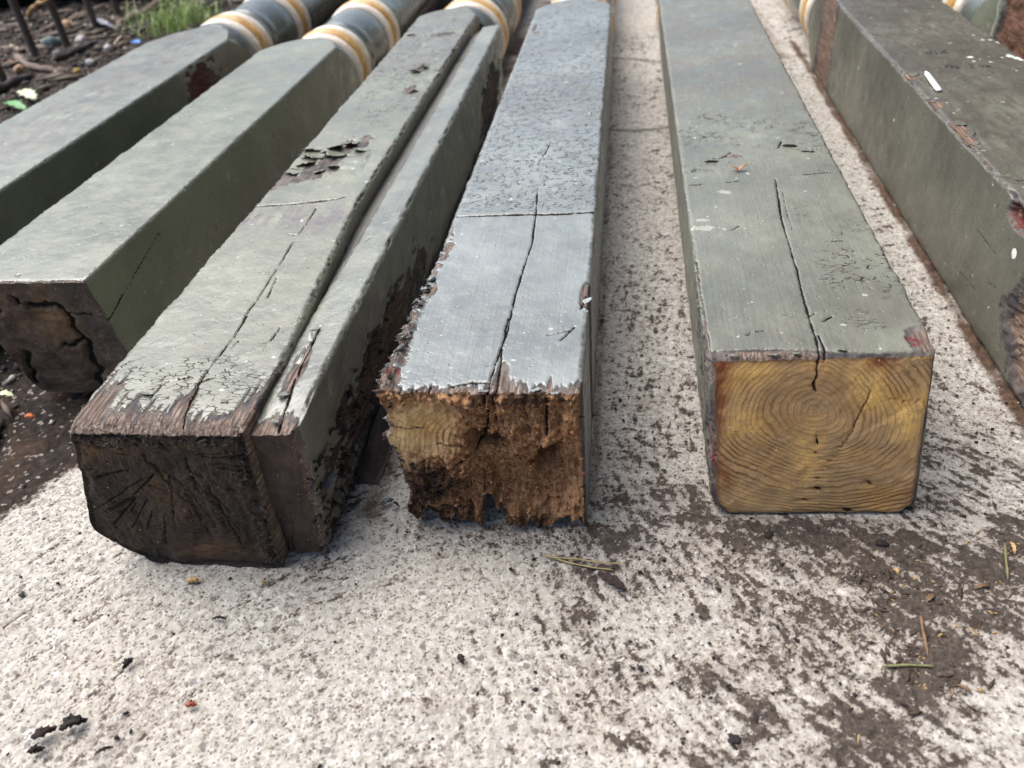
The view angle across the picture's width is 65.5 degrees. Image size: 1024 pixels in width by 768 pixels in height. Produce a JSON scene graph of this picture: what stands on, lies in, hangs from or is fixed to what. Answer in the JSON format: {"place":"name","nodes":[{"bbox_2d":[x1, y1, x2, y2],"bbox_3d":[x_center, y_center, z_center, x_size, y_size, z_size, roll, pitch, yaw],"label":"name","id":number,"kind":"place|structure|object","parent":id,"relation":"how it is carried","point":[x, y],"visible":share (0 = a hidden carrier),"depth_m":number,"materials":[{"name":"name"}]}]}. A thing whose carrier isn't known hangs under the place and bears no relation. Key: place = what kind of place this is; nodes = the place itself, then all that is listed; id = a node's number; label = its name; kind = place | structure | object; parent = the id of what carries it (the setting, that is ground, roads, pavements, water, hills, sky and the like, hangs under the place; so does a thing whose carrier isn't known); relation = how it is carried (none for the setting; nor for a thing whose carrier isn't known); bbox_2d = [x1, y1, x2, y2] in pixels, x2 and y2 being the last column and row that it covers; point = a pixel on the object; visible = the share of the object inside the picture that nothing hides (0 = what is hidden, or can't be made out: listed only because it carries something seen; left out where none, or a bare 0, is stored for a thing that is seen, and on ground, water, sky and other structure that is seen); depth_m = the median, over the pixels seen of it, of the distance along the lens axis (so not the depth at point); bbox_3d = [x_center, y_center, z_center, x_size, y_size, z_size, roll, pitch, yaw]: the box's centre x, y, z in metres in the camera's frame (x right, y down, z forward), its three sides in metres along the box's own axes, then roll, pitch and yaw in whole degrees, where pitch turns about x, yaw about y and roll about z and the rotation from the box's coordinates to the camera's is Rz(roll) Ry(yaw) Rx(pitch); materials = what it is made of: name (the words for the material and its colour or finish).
{"place":"outdoors","nodes":[
{"label":"outdoors","id":0,"kind":"place"},
{"bbox_2d":[0,0,453,513],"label":"soil","id":1,"kind":"structure","parent":0,"point":[34,454],"depth_m":0.81,"materials":[{"name":"brown soil"}]},
{"bbox_2d":[0,389,14,396],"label":"pale leaf","id":2,"kind":"object","parent":1,"relation":"on","point":[6,393],"visible":1,"depth_m":0.79,"materials":[{"name":"beige plant"}]},
{"bbox_2d":[0,44,17,50],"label":"twig","id":3,"kind":"object","parent":1,"relation":"on","point":[15,47],"visible":0.45,"depth_m":2.10,"materials":[{"name":"brown wood"}]},
{"bbox_2d":[4,100,26,110],"bbox_3d":[-1.014,-0.570,1.621,0.028,0.012,0.105,-32,44,-31],"label":"green leaf","id":4,"kind":"object","parent":1,"relation":"on","point":[18,104],"visible":0.97,"depth_m":1.60,"materials":[{"name":"green plant"}]},
{"bbox_2d":[0,73,34,92],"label":"twig","id":5,"kind":"object","parent":1,"relation":"on","point":[12,81],"visible":0.99,"depth_m":1.79,"materials":[{"name":"brown wood"}]},
{"bbox_2d":[13,64,25,73],"bbox_3d":[-1.167,-0.744,1.889,0.020,0.023,0.034,0,37,8],"label":"stone","id":6,"kind":"object","parent":1,"relation":"on","point":[18,68],"visible":0.99,"depth_m":1.88,"materials":[{"name":"brown stone"}]},
{"bbox_2d":[17,89,37,99],"bbox_3d":[-1.027,-0.617,1.688,0.035,0.011,0.110,-25,41,-24],"label":"pale leaf","id":7,"kind":"object","parent":1,"relation":"on","point":[30,93],"visible":1,"depth_m":1.67,"materials":[{"name":"beige plant"}]},
{"bbox_2d":[24,413,34,418],"bbox_3d":[-0.460,0.031,0.760,0.010,0.005,0.008,-20,39,-18],"label":"wood chip","id":8,"kind":"object","parent":1,"relation":"on","point":[28,415],"visible":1,"depth_m":0.76,"materials":[{"name":"orange wood"}]},
{"bbox_2d":[26,0,49,17],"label":"twig","id":9,"kind":"object","parent":1,"relation":"on","point":[32,8],"visible":0.93,"depth_m":2.09,"materials":[{"name":"brown wood"}]},
{"bbox_2d":[13,53,65,72],"bbox_3d":[-1.154,-0.770,1.915,0.303,0.022,0.040,25,47,35],"label":"twig","id":10,"kind":"object","parent":1,"relation":"on","point":[34,66],"visible":0.85,"depth_m":1.88,"materials":[{"name":"brown wood"}]},
{"bbox_2d":[0,0,90,8],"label":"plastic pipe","id":11,"kind":"object","parent":1,"relation":"on","point":[4,4],"visible":0.19,"depth_m":2.58,"materials":[{"name":"black"}]},
{"bbox_2d":[35,71,64,80],"bbox_3d":[-1.057,-0.710,1.826,0.073,0.014,0.014,-29,43,-28],"label":"twig","id":12,"kind":"object","parent":1,"relation":"on","point":[40,75],"visible":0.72,"depth_m":1.82,"materials":[{"name":"brown wood"}]},
{"bbox_2d":[41,36,61,46],"bbox_3d":[-1.205,-0.896,2.089,0.025,0.033,0.053,21,44,31],"label":"stone","id":13,"kind":"object","parent":1,"relation":"on","point":[48,41],"visible":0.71,"depth_m":2.08,"materials":[{"name":"grey stone"}]},
{"bbox_2d":[52,49,63,52],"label":"stone","id":14,"kind":"object","parent":1,"relation":"on","point":[57,51],"visible":0.48,"depth_m":2.01,"materials":[{"name":"grey stone"}]},
{"bbox_2d":[62,20,72,26],"bbox_3d":[-1.266,-1.022,2.268,0.026,0.030,0.033,9,39,20],"label":"stone","id":15,"kind":"object","parent":1,"relation":"on","point":[66,23],"visible":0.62,"depth_m":2.26,"materials":[{"name":"stone"}]},
{"bbox_2d":[37,3,110,32],"bbox_3d":[-1.285,-1.095,2.366,0.033,0.023,0.370,2,37,11],"label":"twig","id":16,"kind":"object","parent":1,"relation":"on","point":[48,27],"visible":0.52,"depth_m":2.33,"materials":[{"name":"brown wood"}]},
{"bbox_2d":[51,40,97,63],"bbox_3d":[-1.097,-0.844,2.006,0.024,0.021,0.197,2,38,11],"label":"twig","id":17,"kind":"object","parent":1,"relation":"on","point":[58,57],"visible":1,"depth_m":1.98,"materials":[{"name":"brown wood"}]},
{"bbox_2d":[0,0,151,82],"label":"picket fence","id":18,"kind":"object","parent":1,"relation":"on","point":[25,30],"depth_m":1.98,"materials":[{"name":"metal"}]},
{"bbox_2d":[73,68,80,72],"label":"stone","id":19,"kind":"object","parent":1,"relation":"on","point":[76,70],"visible":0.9,"depth_m":1.83,"materials":[{"name":"yellow stone"}]},
{"bbox_2d":[75,35,85,43],"bbox_3d":[-1.138,-0.909,2.104,0.022,0.024,0.044,0,37,8],"label":"stone","id":20,"kind":"object","parent":1,"relation":"on","point":[79,39],"visible":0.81,"depth_m":2.09,"materials":[{"name":"white stone"}]},
{"bbox_2d":[85,59,94,65],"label":"stone","id":21,"kind":"object","parent":1,"relation":"on","point":[88,62],"visible":1,"depth_m":1.90,"materials":[{"name":"grey stone"}]},
{"bbox_2d":[96,18,116,30],"bbox_3d":[-1.146,-1.007,2.215,0.035,0.023,0.215,-28,42,-26],"label":"shell shard","id":22,"kind":"object","parent":1,"relation":"on","point":[103,22],"visible":0.88,"depth_m":2.16,"materials":[{"name":"white"}]},
{"bbox_2d":[104,44,111,51],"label":"stone","id":23,"kind":"object","parent":1,"relation":"on","point":[108,48],"visible":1,"depth_m":2.00,"materials":[{"name":"grey stone"}]},
{"bbox_2d":[113,24,126,45],"bbox_3d":[-1.057,-0.959,2.163,0.011,0.007,0.315,-13,37,-9],"label":"twig","id":24,"kind":"object","parent":1,"relation":"on","point":[118,39],"visible":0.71,"depth_m":2.08,"materials":[{"name":"brown wood"}]},
{"bbox_2d":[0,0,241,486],"bbox_3d":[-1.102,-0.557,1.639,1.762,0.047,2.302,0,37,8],"label":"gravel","id":25,"kind":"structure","parent":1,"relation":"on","point":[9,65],"depth_m":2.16,"materials":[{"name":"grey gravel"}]},
{"bbox_2d":[0,0,244,427],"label":"twig litter","id":26,"kind":"object","parent":1,"relation":"on","point":[6,408],"visible":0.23,"depth_m":2.14,"materials":[{"name":"brown plant"}]},
{"bbox_2d":[115,0,168,26],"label":"twig","id":27,"kind":"object","parent":1,"relation":"on","point":[156,2],"visible":0.56,"depth_m":2.29,"materials":[{"name":"brown wood"}]},
{"bbox_2d":[130,22,160,36],"bbox_3d":[-0.989,-0.965,2.157,0.014,0.014,0.157,3,38,11],"label":"twig","id":28,"kind":"object","parent":1,"relation":"on","point":[141,29],"visible":0.59,"depth_m":2.13,"materials":[{"name":"brown wood"}]},
{"bbox_2d":[110,0,228,40],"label":"grass tuft","id":29,"kind":"object","parent":1,"relation":"on","point":[172,23],"visible":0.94,"depth_m":2.14,"materials":[{"name":"green plant"}]},
{"bbox_2d":[0,0,349,244],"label":"porch post","id":30,"kind":"object","parent":1,"relation":"on","point":[57,147],"visible":0.62,"depth_m":1.17,"materials":[{"name":"green paint"}]},
{"bbox_2d":[191,0,218,10],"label":"twig","id":31,"kind":"object","parent":1,"relation":"on","point":[211,1],"visible":0.42,"depth_m":2.36,"materials":[{"name":"brown wood"}]},
{"bbox_2d":[0,0,430,392],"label":"porch post","id":32,"kind":"object","parent":1,"relation":"on","point":[99,270],"visible":0.86,"depth_m":0.86,"materials":[{"name":"green paint"}]},
{"bbox_2d":[0,0,1023,767],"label":"concrete path","id":33,"kind":"structure","parent":0,"point":[394,624],"depth_m":0.54,"materials":[{"name":"grey concrete"}]},
{"bbox_2d":[18,590,24,596],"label":"pebble","id":34,"kind":"object","parent":33,"relation":"on","point":[21,593],"visible":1,"depth_m":0.58,"materials":[{"name":"grey stone"}]},
{"bbox_2d":[27,744,44,753],"bbox_3d":[-0.288,0.221,0.481,0.010,0.006,0.006,0,37,8],"label":"bark piece","id":35,"kind":"object","parent":33,"relation":"on","point":[35,748],"visible":1,"depth_m":0.48,"materials":[{"name":"black wood"}]},
{"bbox_2d":[30,725,56,739],"bbox_3d":[-0.289,0.213,0.489,0.014,0.008,0.011,0,37,8],"label":"bark piece","id":36,"kind":"object","parent":33,"relation":"on","point":[42,732],"visible":1,"depth_m":0.49,"materials":[{"name":"brown wood"}]},
{"bbox_2d":[59,713,87,730],"bbox_3d":[-0.272,0.209,0.492,0.013,0.008,0.012,7,39,17],"label":"bark piece","id":37,"kind":"object","parent":33,"relation":"on","point":[70,720],"visible":1,"depth_m":0.49,"materials":[{"name":"black wood"}]},
{"bbox_2d":[94,746,113,754],"bbox_3d":[-0.245,0.220,0.478,0.010,0.004,0.006,0,37,8],"label":"bark piece","id":38,"kind":"object","parent":33,"relation":"on","point":[103,748],"visible":1,"depth_m":0.48,"materials":[{"name":"wood"}]},
{"bbox_2d":[122,658,133,668],"bbox_3d":[-0.254,0.184,0.526,0.007,0.006,0.009,0,37,8],"label":"bark piece","id":39,"kind":"object","parent":33,"relation":"on","point":[126,662],"visible":1,"depth_m":0.52,"materials":[{"name":"black wood"}]},
{"bbox_2d":[185,700,197,707],"bbox_3d":[-0.201,0.200,0.497,0.008,0.005,0.006,0,37,8],"label":"bark piece","id":40,"kind":"object","parent":33,"relation":"on","point":[190,703],"visible":1,"depth_m":0.50,"materials":[{"name":"orange wood"}]},
{"bbox_2d":[184,576,200,582],"bbox_3d":[-0.232,0.142,0.579,0.012,0.005,0.006,0,37,8],"label":"wood chip","id":41,"kind":"object","parent":33,"relation":"on","point":[192,579],"visible":1,"depth_m":0.58,"materials":[{"name":"beige wood"}]},
{"bbox_2d":[212,615,226,619],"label":"bark piece","id":42,"kind":"object","parent":33,"relation":"on","point":[219,617],"visible":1,"depth_m":0.55,"materials":[{"name":"black wood"}]},
{"bbox_2d":[69,0,520,568],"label":"porch post","id":43,"kind":"object","parent":33,"relation":"on","point":[233,412],"visible":0.99,"depth_m":0.62,"materials":[{"name":"green paint"}]},
{"bbox_2d":[324,473,337,489],"bbox_3d":[-0.130,0.070,0.571,0.012,0.005,0.012,-22,40,-20],"label":"paint chip","id":44,"kind":"object","parent":43,"relation":"on","point":[331,479],"visible":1,"depth_m":0.57,"materials":[{"name":"grey paint"}]},
{"bbox_2d":[380,497,393,504],"bbox_3d":[-0.098,0.092,0.626,0.010,0.005,0.007,0,37,8],"label":"paint chip","id":45,"kind":"object","parent":33,"relation":"on","point":[386,500],"visible":1,"depth_m":0.62,"materials":[{"name":"grey paint"}]},
{"bbox_2d":[457,654,464,664],"bbox_3d":[-0.033,0.175,0.507,0.005,0.005,0.008,0,37,8],"label":"bark piece","id":46,"kind":"object","parent":33,"relation":"on","point":[460,657],"visible":1,"depth_m":0.51,"materials":[{"name":"black wood"}]},
{"bbox_2d":[372,0,615,528],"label":"porch post","id":47,"kind":"object","parent":33,"relation":"on","point":[486,383],"visible":1,"depth_m":0.60,"materials":[{"name":"grey paint"}]},
{"bbox_2d":[396,518,614,559],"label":"rotten wood dust","id":48,"kind":"object","parent":33,"relation":"on","point":[494,544],"visible":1,"depth_m":0.59,"materials":[{"name":"brown wood"}]},
{"bbox_2d":[4,267,1018,767],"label":"dirt crumbs","id":49,"kind":"object","parent":33,"relation":"on","point":[664,587],"visible":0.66,"depth_m":0.52,"materials":[{"name":"brown soil"}]},
{"bbox_2d":[39,298,1023,767],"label":"pale grit","id":50,"kind":"object","parent":33,"relation":"on","point":[509,572],"visible":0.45,"depth_m":0.53,"materials":[{"name":"beige stone"}]},
{"bbox_2d":[541,554,613,570],"bbox_3d":[0.045,0.127,0.563,0.054,0.002,0.003,9,39,19],"label":"pine needle","id":51,"kind":"object","parent":33,"relation":"on","point":[546,555],"visible":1,"depth_m":0.56,"materials":[{"name":"brown plant"}]},
{"bbox_2d":[546,556,622,563],"bbox_3d":[0.052,0.124,0.563,0.056,0.002,0.005,0,37,8],"label":"pine needle","id":52,"kind":"object","parent":33,"relation":"on","point":[554,557],"visible":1,"depth_m":0.56,"materials":[{"name":"brown plant"}]},
{"bbox_2d":[597,571,626,591],"bbox_3d":[0.069,0.135,0.546,0.010,0.005,0.024,-28,42,-27],"label":"bark piece","id":53,"kind":"object","parent":33,"relation":"on","point":[611,579],"visible":1,"depth_m":0.54,"materials":[{"name":"brown wood"}]},
{"bbox_2d":[727,733,740,743],"bbox_3d":[0.127,0.202,0.453,0.008,0.002,0.007,0,37,8],"label":"dirt clod","id":54,"kind":"object","parent":33,"relation":"on","point":[734,738],"visible":1,"depth_m":0.45,"materials":[{"name":"grey soil"}]},
{"bbox_2d":[751,705,767,722],"bbox_3d":[0.144,0.192,0.464,0.010,0.003,0.014,0,37,8],"label":"dirt clod","id":55,"kind":"object","parent":33,"relation":"on","point":[756,717],"visible":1,"depth_m":0.46,"materials":[{"name":"soil"}]},
{"bbox_2d":[764,530,773,538],"bbox_3d":[0.183,0.108,0.568,0.007,0.006,0.008,0,37,8],"label":"pebble","id":56,"kind":"object","parent":33,"relation":"on","point":[769,534],"visible":1,"depth_m":0.57,"materials":[{"name":"grey stone"}]},
{"bbox_2d":[654,0,934,512],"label":"porch post","id":57,"kind":"object","parent":33,"relation":"on","point":[814,351],"visible":1,"depth_m":0.58,"materials":[{"name":"grey paint"}]},
{"bbox_2d":[731,164,746,171],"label":"dried leaf","id":58,"kind":"object","parent":57,"relation":"on","point":[739,168],"visible":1,"depth_m":0.75,"materials":[{"name":"orange plant"}]},
{"bbox_2d":[875,539,888,546],"bbox_3d":[0.258,0.111,0.554,0.009,0.006,0.006,0,37,8],"label":"pebble","id":59,"kind":"object","parent":33,"relation":"on","point":[881,543],"visible":1,"depth_m":0.55,"materials":[{"name":"grey stone"}]},
{"bbox_2d":[784,0,1023,410],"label":"porch post","id":60,"kind":"object","parent":33,"relation":"on","point":[947,163],"visible":1,"depth_m":0.88,"materials":[{"name":"green paint"}]},
{"bbox_2d":[925,71,941,90],"bbox_3d":[0.476,-0.344,0.904,0.010,0.001,0.070,0,37,8],"label":"plastic sliver","id":61,"kind":"object","parent":60,"relation":"on","point":[933,82],"visible":1,"depth_m":0.90,"materials":[{"name":"white plastic"}]},
{"bbox_2d":[882,663,935,666],"bbox_3d":[0.238,0.169,0.477,0.031,0.002,0.003,0,37,8],"label":"pine needle","id":62,"kind":"object","parent":33,"relation":"on","point":[907,665],"visible":1,"depth_m":0.48,"materials":[{"name":"plant"}]},
{"bbox_2d":[820,501,1023,726],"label":"bark shreds","id":63,"kind":"object","parent":33,"relation":"on","point":[909,645],"visible":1,"depth_m":0.50,"materials":[{"name":"brown wood"}]},
{"bbox_2d":[919,615,928,656],"bbox_3d":[0.256,0.155,0.492,0.005,0.003,0.030,0,37,8],"label":"pine needle","id":64,"kind":"object","parent":33,"relation":"on","point":[921,619],"visible":1,"depth_m":0.49,"materials":[{"name":"brown plant"}]},
{"bbox_2d":[925,593,935,602],"bbox_3d":[0.270,0.138,0.514,0.009,0.004,0.008,0,37,8],"label":"wood chip","id":65,"kind":"object","parent":33,"relation":"on","point":[929,597],"visible":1,"depth_m":0.51,"materials":[{"name":"beige wood"}]},
{"bbox_2d":[848,531,1020,718],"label":"dirt","id":66,"kind":"object","parent":33,"relation":"on","point":[955,626],"visible":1,"depth_m":0.50,"materials":[{"name":"brown soil"}]},
{"bbox_2d":[957,684,972,694],"bbox_3d":[0.263,0.177,0.463,0.007,0.004,0.006,0,37,8],"label":"wood chip","id":67,"kind":"object","parent":33,"relation":"on","point":[967,688],"visible":1,"depth_m":0.46,"materials":[{"name":"beige wood"}]},
{"bbox_2d":[974,583,989,588],"bbox_3d":[0.306,0.131,0.517,0.011,0.004,0.004,0,37,8],"label":"wood chip","id":68,"kind":"object","parent":33,"relation":"on","point":[981,585],"visible":1,"depth_m":0.52,"materials":[{"name":"beige wood"}]},
{"bbox_2d":[941,0,1023,59],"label":"porch post","id":69,"kind":"object","parent":33,"relation":"on","point":[1001,22],"visible":0.21,"depth_m":1.15,"materials":[{"name":"paint"}]},
{"bbox_2d":[1004,543,1008,578],"bbox_3d":[0.330,0.118,0.531,0.009,0.002,0.032,0,37,8],"label":"pine needle","id":70,"kind":"object","parent":33,"relation":"on","point":[1006,562],"visible":1,"depth_m":0.53,"materials":[{"name":"plant"}]},
{"bbox_2d":[1010,541,1016,553],"bbox_3d":[0.340,0.110,0.540,0.004,0.004,0.011,0,37,8],"label":"wood chip","id":71,"kind":"object","parent":33,"relation":"on","point":[1013,546],"visible":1,"depth_m":0.54,"materials":[{"name":"beige wood"}]}
]}

